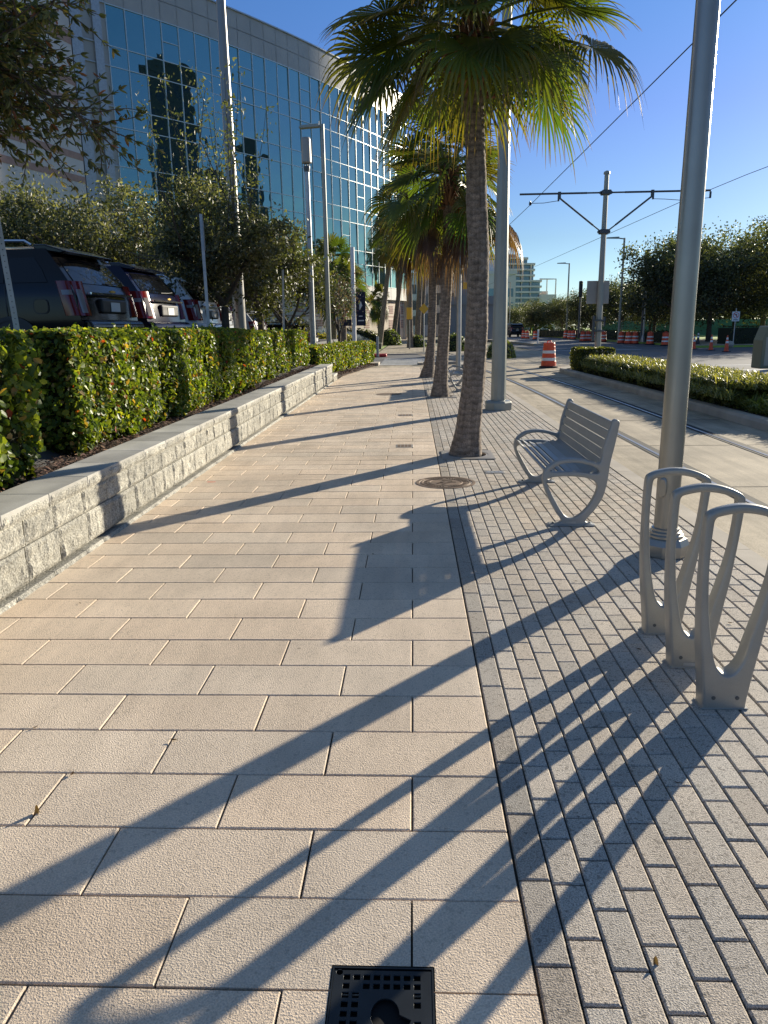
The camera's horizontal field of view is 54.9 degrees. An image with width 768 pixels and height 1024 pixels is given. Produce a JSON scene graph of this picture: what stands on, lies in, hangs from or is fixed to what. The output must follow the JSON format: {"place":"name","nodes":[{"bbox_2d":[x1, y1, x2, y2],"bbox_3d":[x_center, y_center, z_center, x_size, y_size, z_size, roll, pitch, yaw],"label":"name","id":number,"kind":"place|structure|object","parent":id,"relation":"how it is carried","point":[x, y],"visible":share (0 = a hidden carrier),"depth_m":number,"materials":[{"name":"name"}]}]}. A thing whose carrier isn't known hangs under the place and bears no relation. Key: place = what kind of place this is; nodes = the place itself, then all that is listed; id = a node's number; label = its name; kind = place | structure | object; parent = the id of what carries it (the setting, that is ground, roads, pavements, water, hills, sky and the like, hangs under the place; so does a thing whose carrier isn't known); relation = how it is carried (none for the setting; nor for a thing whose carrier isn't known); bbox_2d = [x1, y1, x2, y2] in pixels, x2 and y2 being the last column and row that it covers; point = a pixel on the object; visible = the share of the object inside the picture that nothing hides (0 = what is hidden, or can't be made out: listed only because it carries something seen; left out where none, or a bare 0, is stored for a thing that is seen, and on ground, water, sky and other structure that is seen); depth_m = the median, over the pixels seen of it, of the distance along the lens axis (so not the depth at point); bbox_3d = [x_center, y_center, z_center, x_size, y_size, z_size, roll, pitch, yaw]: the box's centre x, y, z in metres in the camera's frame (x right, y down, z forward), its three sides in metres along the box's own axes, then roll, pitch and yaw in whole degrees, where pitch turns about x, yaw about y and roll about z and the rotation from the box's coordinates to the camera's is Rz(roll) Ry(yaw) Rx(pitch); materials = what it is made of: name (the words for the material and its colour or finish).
{"place":"outdoors","nodes":[
{"label":"outdoors","id":0,"kind":"place"},
{"bbox_2d":[22,339,337,467],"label":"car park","id":1,"kind":"structure","parent":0,"point":[47,454],"depth_m":6.83,"materials":[{"name":"soil"}]},
{"bbox_2d":[0,163,112,262],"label":"oak tree","id":2,"kind":"object","parent":1,"relation":"on","point":[37,192],"visible":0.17,"depth_m":24.70,"materials":[{"name":"green plant"}]},
{"bbox_2d":[0,240,143,342],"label":"parked suv","id":3,"kind":"object","parent":1,"relation":"on","point":[55,287],"visible":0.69,"depth_m":11.06,"materials":[{"name":"black paint"}]},
{"bbox_2d":[0,0,164,193],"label":"oak tree","id":4,"kind":"object","parent":1,"relation":"on","point":[26,29],"visible":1,"depth_m":5.24,"materials":[{"name":"green plant"}]},
{"bbox_2d":[0,169,200,285],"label":"oak tree","id":5,"kind":"object","parent":1,"relation":"on","point":[126,243],"visible":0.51,"depth_m":23.61,"materials":[{"name":"green plant"}]},
{"bbox_2d":[103,261,190,328],"bbox_3d":[-6.982,-4.109,15.315,5.472,2.007,2.440,1,14,6],"label":"parked suv","id":6,"kind":"object","parent":1,"relation":"on","point":[158,303],"visible":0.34,"depth_m":14.51,"materials":[{"name":"metal"}]},
{"bbox_2d":[156,274,221,326],"bbox_3d":[-7.054,-5.124,19.396,5.472,2.007,2.440,1,14,6],"label":"parked suv","id":7,"kind":"object","parent":1,"relation":"on","point":[196,313],"visible":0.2,"depth_m":18.30,"materials":[{"name":"white metal"}]},
{"bbox_2d":[125,55,311,327],"bbox_3d":[-4.231,-7.401,18.775,4.382,6.846,4.928,-7,15,-24],"label":"oak tree","id":8,"kind":"object","parent":1,"relation":"on","point":[186,248],"visible":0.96,"depth_m":17.86,"materials":[{"name":"green plant"}]},
{"bbox_2d":[216,0,246,329],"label":"light pole","id":9,"kind":"object","parent":1,"relation":"on","point":[239,319],"visible":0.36,"depth_m":19.56,"materials":[{"name":"grey metal"}]},
{"bbox_2d":[245,309,266,329],"bbox_3d":[-7.227,-7.396,30.059,4.925,1.706,2.245,1,14,6],"label":"parked suv","id":10,"kind":"object","parent":1,"relation":"on","point":[251,322],"visible":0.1,"depth_m":28.99,"materials":[{"name":"white metal"}]},
{"bbox_2d":[202,208,328,329],"bbox_3d":[-4.270,-7.852,25.471,4.837,4.685,5.257,0,14,2],"label":"oak tree","id":11,"kind":"object","parent":1,"relation":"on","point":[258,298],"visible":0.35,"depth_m":24.97,"materials":[{"name":"green plant"}]},
{"bbox_2d":[229,221,348,340],"bbox_3d":[-4.501,-9.784,32.659,5.730,5.769,5.059,0,14,2],"label":"oak tree","id":12,"kind":"object","parent":1,"relation":"on","point":[319,292],"visible":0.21,"depth_m":32.56,"materials":[{"name":"green plant"}]},
{"bbox_2d":[266,322,319,342],"bbox_3d":[-5.533,-8.100,34.975,4.925,1.706,2.245,1,14,6],"label":"parked suv","id":13,"kind":"object","parent":1,"relation":"on","point":[278,325],"visible":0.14,"depth_m":34.02,"materials":[{"name":"black metal"}]},
{"bbox_2d":[0,367,542,1023],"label":"sidewalk","id":14,"kind":"structure","parent":0,"point":[122,853],"depth_m":2.90,"materials":[{"name":"beige concrete"}]},
{"bbox_2d":[326,966,434,1023],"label":"drain cover","id":15,"kind":"object","parent":14,"relation":"on","point":[386,995],"visible":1,"depth_m":1.85,"materials":[{"name":"black metal"}]},
{"bbox_2d":[335,365,374,377],"bbox_3d":[-2.158,-5.785,27.995,2.246,0.989,10.832,1,14,8],"label":"mulch bed","id":16,"kind":"object","parent":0,"point":[362,368],"visible":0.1,"depth_m":28.48,"materials":[{"name":"brown soil"}]},
{"bbox_2d":[0,363,375,491],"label":"wood mulch","id":17,"kind":"object","parent":16,"relation":"on","point":[171,419],"visible":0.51,"depth_m":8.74,"materials":[{"name":"brown wood"}]},
{"bbox_2d":[0,220,19,329],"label":"sign post","id":18,"kind":"object","parent":17,"relation":"on","point":[8,282],"visible":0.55,"depth_m":6.73,"materials":[{"name":"metal"}]},
{"bbox_2d":[0,326,47,489],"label":"hedge","id":19,"kind":"object","parent":17,"relation":"on","point":[15,461],"visible":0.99,"depth_m":5.46,"materials":[{"name":"green plant"}]},
{"bbox_2d":[0,322,258,455],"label":"hedge","id":20,"kind":"object","parent":17,"relation":"on","point":[106,384],"visible":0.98,"depth_m":7.85,"materials":[{"name":"green plant"}]},
{"bbox_2d":[199,214,209,326],"bbox_3d":[-3.029,-3.724,12.621,0.059,2.550,0.307,-4,14,-14],"label":"sign post","id":21,"kind":"object","parent":17,"relation":"on","point":[204,264],"visible":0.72,"depth_m":12.47,"materials":[{"name":"metal"}]},
{"bbox_2d":[241,327,310,383],"bbox_3d":[-2.941,-4.083,18.818,1.135,1.224,9.176,0,14,2],"label":"hedge","id":22,"kind":"object","parent":17,"relation":"on","point":[277,351],"visible":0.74,"depth_m":18.06,"materials":[{"name":"green plant"}]},
{"bbox_2d":[301,137,315,344],"bbox_3d":[-2.856,-9.748,28.620,0.370,8.660,0.370,0,14,2],"label":"lamp post","id":23,"kind":"object","parent":16,"relation":"on","point":[306,149],"visible":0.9,"depth_m":28.23,"materials":[{"name":"metal"}]},
{"bbox_2d":[299,121,330,342],"bbox_3d":[-2.716,-10.524,29.658,1.005,9.360,0.280,0,14,2],"label":"street lamp","id":24,"kind":"object","parent":16,"relation":"on","point":[326,266],"visible":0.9,"depth_m":29.40,"materials":[{"name":"grey metal"}]},
{"bbox_2d":[308,340,375,372],"bbox_3d":[-1.717,-6.050,28.677,1.171,1.136,10.424,1,14,9],"label":"hedge","id":25,"kind":"object","parent":16,"relation":"on","point":[342,356],"visible":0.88,"depth_m":27.54,"materials":[{"name":"green plant"}]},
{"bbox_2d":[27,368,765,1023],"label":"joint","id":26,"kind":"object","parent":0,"point":[503,806],"visible":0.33,"depth_m":2.50,"materials":[{"name":"grey"}]},
{"bbox_2d":[486,379,767,576],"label":"kerb","id":27,"kind":"structure","parent":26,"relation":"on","point":[753,560],"depth_m":6.41,"materials":[{"name":"concrete"}]},
{"bbox_2d":[379,339,436,353],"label":"pavement","id":28,"kind":"structure","parent":0,"point":[396,349],"depth_m":54.84,"materials":[{"name":"concrete"}]},
{"bbox_2d":[383,212,413,347],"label":"palm tree","id":29,"kind":"object","parent":28,"relation":"on","point":[409,299],"visible":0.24,"depth_m":59.33,"materials":[{"name":"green plant"}]},
{"bbox_2d":[415,250,438,335],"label":"palm tree","id":30,"kind":"object","parent":28,"relation":"on","point":[418,313],"visible":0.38,"depth_m":68.19,"materials":[{"name":"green plant"}]},
{"bbox_2d":[421,251,438,337],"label":"palm tree","id":31,"kind":"object","parent":28,"relation":"on","point":[423,295],"visible":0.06,"depth_m":76.63,"materials":[{"name":"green plant"}]},
{"bbox_2d":[406,273,416,333],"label":"office building","id":32,"kind":"structure","parent":0,"point":[414,294],"depth_m":174.91,"materials":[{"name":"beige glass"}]},
{"bbox_2d":[337,325,588,379],"bbox_3d":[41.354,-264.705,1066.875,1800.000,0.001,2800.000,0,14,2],"label":"ground","id":33,"kind":"structure","parent":0,"point":[488,343],"depth_m":67.70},
{"bbox_2d":[0,364,336,614],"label":"retaining wall","id":34,"kind":"structure","parent":33,"relation":"on","point":[53,524],"depth_m":6.24,"materials":[{"name":"grey stone"}]},
{"bbox_2d":[366,221,400,346],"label":"palm tree","id":35,"kind":"object","parent":33,"relation":"on","point":[381,262],"visible":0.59,"depth_m":63.01,"materials":[{"name":"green plant"}]},
{"bbox_2d":[391,262,402,331],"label":"palm tree","id":36,"kind":"object","parent":33,"relation":"on","point":[396,310],"visible":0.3,"depth_m":69.19,"materials":[{"name":"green plant"}]},
{"bbox_2d":[439,271,493,338],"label":"street shelter","id":37,"kind":"object","parent":33,"relation":"on","point":[453,321],"visible":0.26,"depth_m":83.90,"materials":[{"name":"grey metal"}]},
{"bbox_2d":[510,302,767,330],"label":"distant wood","id":38,"kind":"object","parent":33,"relation":"on","point":[568,327],"visible":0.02,"depth_m":152.19,"materials":[{"name":"green plant"}]},
{"bbox_2d":[215,0,767,324],"label":"sky","id":39,"kind":"structure","parent":0,"point":[637,157],"materials":[{"name":"blue"}]},
{"bbox_2d":[373,335,759,372],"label":"road","id":40,"kind":"structure","parent":0,"point":[716,356],"depth_m":42.93,"materials":[{"name":"grey asphalt"}]},
{"bbox_2d":[281,242,368,341],"bbox_3d":[-3.196,-11.391,39.671,4.959,6.262,4.611,0,14,2],"label":"leafy tree","id":41,"kind":"object","parent":40,"relation":"on","point":[340,301],"visible":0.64,"depth_m":39.77,"materials":[{"name":"green plant"}]},
{"bbox_2d":[343,247,365,340],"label":"banner pole","id":42,"kind":"object","parent":40,"relation":"on","point":[359,317],"visible":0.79,"depth_m":42.01,"materials":[{"name":"white metal"}]},
{"bbox_2d":[370,353,463,366],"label":"corner kerb","id":43,"kind":"structure","parent":40,"relation":"on","point":[421,363],"depth_m":33.20,"materials":[{"name":"concrete"}]},
{"bbox_2d":[424,258,466,335],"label":"parking structure","id":44,"kind":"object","parent":40,"relation":"on","point":[438,293],"visible":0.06,"depth_m":131.96,"materials":[{"name":"grey concrete"}]},
{"bbox_2d":[425,258,466,324],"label":"windows","id":45,"kind":"structure","parent":44,"relation":"in","point":[438,294],"depth_m":132.06,"materials":[{"name":"grey"}]},
{"bbox_2d":[507,323,523,336],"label":"parked suv","id":46,"kind":"object","parent":40,"relation":"on","point":[516,329],"visible":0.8,"depth_m":108.21,"materials":[{"name":"black metal"}]},
{"bbox_2d":[507,304,526,324],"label":"park oak","id":47,"kind":"object","parent":40,"relation":"on","point":[515,315],"visible":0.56,"depth_m":131.78,"materials":[{"name":"green plant"}]},
{"bbox_2d":[577,281,582,338],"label":"traffic signal","id":48,"kind":"object","parent":40,"relation":"on","point":[580,296],"visible":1,"depth_m":83.96,"materials":[{"name":"grey metal"}]},
{"bbox_2d":[532,329,668,342],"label":"hedge","id":49,"kind":"object","parent":40,"relation":"on","point":[612,334],"visible":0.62,"depth_m":74.92,"materials":[{"name":"green plant"}]},
{"bbox_2d":[606,237,625,341],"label":"street lamp","id":50,"kind":"object","parent":40,"relation":"on","point":[620,307],"visible":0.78,"depth_m":64.47,"materials":[{"name":"grey metal"}]},
{"bbox_2d":[611,224,760,329],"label":"park oak","id":51,"kind":"object","parent":40,"relation":"on","point":[655,271],"visible":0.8,"depth_m":55.51,"materials":[{"name":"green plant"}]},
{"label":"traffic island","id":52,"kind":"structure","parent":40,"relation":"on","visible":0},
{"bbox_2d":[751,326,767,368],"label":"signal cabinet","id":53,"kind":"object","parent":52,"relation":"on","point":[760,353],"visible":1,"depth_m":23.99,"materials":[{"name":"grey metal"}]},
{"bbox_2d":[417,350,767,559],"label":"tram track slab","id":54,"kind":"structure","parent":0,"point":[737,467],"depth_m":10.96,"materials":[{"name":"concrete"}]},
{"bbox_2d":[449,332,464,350],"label":"shrub","id":55,"kind":"object","parent":54,"relation":"on","point":[452,342],"visible":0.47,"depth_m":50.08,"materials":[{"name":"green plant"}]},
{"bbox_2d":[486,340,515,357],"bbox_3d":[6.116,-8.594,38.862,1.731,1.140,2.493,0,14,2],"label":"shrub","id":56,"kind":"object","parent":54,"relation":"on","point":[511,351],"visible":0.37,"depth_m":38.41,"materials":[{"name":"green plant"}]},
{"bbox_2d":[539,340,557,367],"bbox_3d":[6.475,-6.201,29.041,0.740,1.049,0.740,0,14,2],"label":"traffic barrel","id":57,"kind":"object","parent":54,"relation":"on","point":[548,356],"visible":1,"depth_m":28.85,"materials":[{"name":"orange plastic"}]},
{"bbox_2d":[435,355,767,506],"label":"tram rail","id":58,"kind":"object","parent":54,"relation":"on","point":[655,452],"visible":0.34,"depth_m":10.04,"materials":[{"name":"grey metal"}]},
{"bbox_2d":[451,354,767,456],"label":"tram rail","id":59,"kind":"object","parent":54,"relation":"on","point":[736,443],"visible":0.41,"depth_m":13.15,"materials":[{"name":"grey metal"}]},
{"bbox_2d":[520,170,711,350],"bbox_3d":[8.673,-9.200,28.309,7.080,7.160,0.340,0,14,2],"label":"tram pole","id":60,"kind":"object","parent":54,"relation":"on","point":[598,292],"visible":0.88,"depth_m":28.08,"materials":[{"name":"grey metal"}]},
{"bbox_2d":[413,0,736,304],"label":"overhead wire","id":61,"kind":"object","parent":60,"relation":"attached to","point":[619,116],"visible":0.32,"depth_m":16.49,"materials":[{"name":"black paint"}]},
{"bbox_2d":[559,368,767,431],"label":"median kerb","id":62,"kind":"structure","parent":54,"relation":"on","point":[745,418],"depth_m":14.18,"materials":[{"name":"concrete"}]},
{"bbox_2d":[421,367,767,1023],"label":"brick pavement","id":63,"kind":"structure","parent":0,"point":[714,753],"depth_m":2.88,"materials":[{"name":"grey brick"}]},
{"bbox_2d":[428,395,456,397],"bbox_3d":[1.393,-2.745,17.672,0.660,0.044,0.660,0,14,2],"label":"tree grate","id":64,"kind":"object","parent":63,"relation":"on","point":[451,396],"visible":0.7,"depth_m":17.37,"materials":[{"name":"metal"}]},
{"bbox_2d":[375,101,523,396],"bbox_3d":[1.469,-5.932,16.892,3.369,6.582,3.704,0,14,2],"label":"palm tree","id":65,"kind":"object","parent":64,"relation":"in","point":[444,213],"visible":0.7,"depth_m":16.45,"materials":[{"name":"green plant"}]},
{"bbox_2d":[416,476,474,489],"bbox_3d":[0.660,-0.315,7.931,0.636,0.018,0.636,0,14,2],"label":"manhole cover","id":66,"kind":"object","parent":63,"relation":"on","point":[445,482],"visible":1,"depth_m":7.91,"materials":[{"name":"metal"}]},
{"bbox_2d":[448,366,462,391],"bbox_3d":[2.014,-3.746,19.806,0.600,0.882,1.890,0,14,2],"label":"park bench","id":67,"kind":"object","parent":63,"relation":"on","point":[458,371],"visible":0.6,"depth_m":19.14,"materials":[{"name":"grey paint"}]},
{"bbox_2d":[456,171,460,375],"bbox_3d":[2.442,-7.709,23.973,0.170,6.500,0.170,0,14,2],"label":"light pole","id":68,"kind":"object","parent":63,"relation":"on","point":[458,345],"visible":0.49,"depth_m":24.32,"materials":[{"name":"metal"}]},
{"bbox_2d":[441,450,495,459],"bbox_3d":[1.080,-0.729,9.595,0.660,0.044,0.660,0,14,2],"label":"tree grate","id":69,"kind":"object","parent":63,"relation":"on","point":[488,454],"visible":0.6,"depth_m":9.36,"materials":[{"name":"metal"}]},
{"bbox_2d":[315,0,647,456],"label":"palm tree","id":70,"kind":"object","parent":69,"relation":"in","point":[480,67],"visible":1,"depth_m":8.42,"materials":[{"name":"green plant"}]},
{"bbox_2d":[485,0,511,410],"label":"light pole","id":71,"kind":"object","parent":63,"relation":"on","point":[498,401],"visible":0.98,"depth_m":14.13,"materials":[{"name":"grey metal"}]},
{"bbox_2d":[513,398,619,525],"bbox_3d":[1.635,-0.534,6.936,0.600,0.882,1.890,0,14,2],"label":"park bench","id":72,"kind":"object","parent":63,"relation":"on","point":[589,459],"visible":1,"depth_m":6.42,"materials":[{"name":"grey paint"}]},
{"bbox_2d":[639,467,710,635],"bbox_3d":[1.517,0.218,3.905,0.334,0.919,0.100,0,14,2],"label":"bike rack","id":73,"kind":"object","parent":63,"relation":"on","point":[652,616],"visible":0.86,"depth_m":3.89,"materials":[{"name":"grey metal"}]},
{"bbox_2d":[639,0,720,558],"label":"light pole","id":74,"kind":"object","parent":63,"relation":"on","point":[690,219],"visible":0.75,"depth_m":4.85,"materials":[{"name":"metal"}]},
{"bbox_2d":[664,483,745,669],"bbox_3d":[1.502,0.315,3.517,0.334,0.919,0.100,0,14,2],"label":"bike rack","id":75,"kind":"object","parent":63,"relation":"on","point":[680,647],"visible":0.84,"depth_m":3.50,"materials":[{"name":"grey metal"}]},
{"bbox_2d":[693,503,767,710],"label":"bike rack","id":76,"kind":"object","parent":63,"relation":"on","point":[726,687],"visible":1,"depth_m":3.14,"materials":[{"name":"grey metal"}]},
{"bbox_2d":[525,328,752,347],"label":"park ground","id":77,"kind":"structure","parent":0,"point":[700,337],"depth_m":65.85,"materials":[{"name":"green plant"}]},
{"bbox_2d":[488,260,516,323],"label":"office building","id":78,"kind":"structure","parent":77,"relation":"on","point":[512,278],"depth_m":198.42,"materials":[{"name":"white concrete"}]},
{"bbox_2d":[489,254,556,329],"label":"balcony building","id":79,"kind":"structure","parent":77,"relation":"on","point":[528,288],"depth_m":236.75,"materials":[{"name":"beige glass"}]},
{"bbox_2d":[510,298,546,332],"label":"park oak","id":80,"kind":"object","parent":77,"relation":"on","point":[533,303],"visible":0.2,"depth_m":142.99,"materials":[{"name":"green plant"}]},
{"bbox_2d":[517,303,550,329],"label":"park oak","id":81,"kind":"object","parent":77,"relation":"on","point":[532,316],"visible":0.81,"depth_m":116.14,"materials":[{"name":"green plant"}]},
{"bbox_2d":[539,295,577,329],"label":"park oak","id":82,"kind":"object","parent":77,"relation":"on","point":[556,310],"visible":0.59,"depth_m":102.70,"materials":[{"name":"green plant"}]},
{"bbox_2d":[557,288,616,329],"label":"park oak","id":83,"kind":"object","parent":77,"relation":"on","point":[574,301],"visible":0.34,"depth_m":90.49,"materials":[{"name":"green plant"}]},
{"bbox_2d":[573,271,647,329],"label":"park oak","id":84,"kind":"object","parent":77,"relation":"on","point":[608,306],"visible":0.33,"depth_m":77.28,"materials":[{"name":"green plant"}]},
{"bbox_2d":[609,277,670,330],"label":"park oak","id":85,"kind":"object","parent":77,"relation":"on","point":[627,308],"visible":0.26,"depth_m":68.29,"materials":[{"name":"green plant"}]},
{"bbox_2d":[602,319,767,334],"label":"park fence","id":86,"kind":"object","parent":77,"relation":"on","point":[715,326],"visible":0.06,"depth_m":89.33,"materials":[{"name":"metal"}]},
{"bbox_2d":[634,216,767,341],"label":"park oak","id":87,"kind":"object","parent":77,"relation":"on","point":[751,263],"visible":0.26,"depth_m":58.33,"materials":[{"name":"green plant"}]},
{"bbox_2d":[694,254,767,327],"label":"park oak","id":88,"kind":"object","parent":77,"relation":"on","point":[730,313],"visible":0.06,"depth_m":66.00,"materials":[{"name":"green plant"}]},
{"bbox_2d":[697,216,767,327],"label":"park oak","id":89,"kind":"object","parent":77,"relation":"on","point":[762,322],"visible":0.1,"depth_m":74.34,"materials":[{"name":"green plant"}]},
{"bbox_2d":[704,215,767,327],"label":"park oak","id":90,"kind":"object","parent":77,"relation":"on","point":[765,234],"visible":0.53,"depth_m":59.08,"materials":[{"name":"green plant"}]},
{"bbox_2d":[717,324,767,343],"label":"fence","id":91,"kind":"object","parent":77,"relation":"on","point":[745,335],"visible":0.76,"depth_m":52.82,"materials":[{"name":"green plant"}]},
{"bbox_2d":[571,369,767,417],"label":"median soil","id":92,"kind":"structure","parent":0,"point":[705,401],"depth_m":13.60,"materials":[{"name":"brown soil"}]},
{"bbox_2d":[569,346,615,371],"bbox_3d":[6.959,-5.164,24.837,1.282,0.875,1.550,0,14,2],"label":"median hedge","id":93,"kind":"object","parent":92,"relation":"on","point":[577,354],"visible":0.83,"depth_m":24.26,"materials":[{"name":"green plant"}]},
{"bbox_2d":[579,353,767,407],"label":"median hedge","id":94,"kind":"object","parent":92,"relation":"on","point":[723,383],"visible":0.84,"depth_m":15.80,"materials":[{"name":"green plant"}]},
{"bbox_2d":[689,389,767,415],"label":"strap leaf planting","id":95,"kind":"object","parent":92,"relation":"on","point":[755,402],"visible":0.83,"depth_m":12.67,"materials":[{"name":"green plant"}]},
{"label":"lawn","id":96,"kind":"structure","parent":0,"visible":0},
{"bbox_2d":[0,0,406,338],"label":"arena building","id":97,"kind":"structure","parent":96,"relation":"on","point":[279,66],"depth_m":67.74,"materials":[{"name":"teal glass"}]},
{"bbox_2d":[306,232,364,338],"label":"palm tree","id":98,"kind":"object","parent":96,"relation":"on","point":[335,243],"visible":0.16,"depth_m":48.19,"materials":[{"name":"green plant"}]},
{"bbox_2d":[314,253,371,341],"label":"palm tree","id":99,"kind":"object","parent":96,"relation":"on","point":[343,264],"visible":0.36,"depth_m":46.61,"materials":[{"name":"green plant"}]},
{"bbox_2d":[317,328,377,342],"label":"shrub","id":100,"kind":"object","parent":96,"relation":"on","point":[366,334],"visible":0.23,"depth_m":73.54,"materials":[{"name":"green plant"}]},
{"bbox_2d":[367,281,390,329],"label":"palm tree","id":101,"kind":"object","parent":96,"relation":"on","point":[375,311],"visible":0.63,"depth_m":67.11,"materials":[{"name":"green plant"}]},
{"bbox_2d":[383,328,402,345],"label":"shrub","id":102,"kind":"object","parent":96,"relation":"on","point":[391,337],"visible":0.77,"depth_m":68.23,"materials":[{"name":"green plant"}]},
{"bbox_3d":[1.488,-4.451,24.514,0.660,0.044,0.660,0,14,2],"label":"tree grate","id":103,"kind":"object","parent":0,"visible":0},
{"bbox_2d":[361,141,493,377],"bbox_3d":[1.547,-8.007,23.554,4.101,7.387,4.033,-14,19,-42],"label":"palm tree","id":104,"kind":"object","parent":103,"relation":"in","point":[427,371],"visible":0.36,"depth_m":23.58,"materials":[{"name":"green plant"}]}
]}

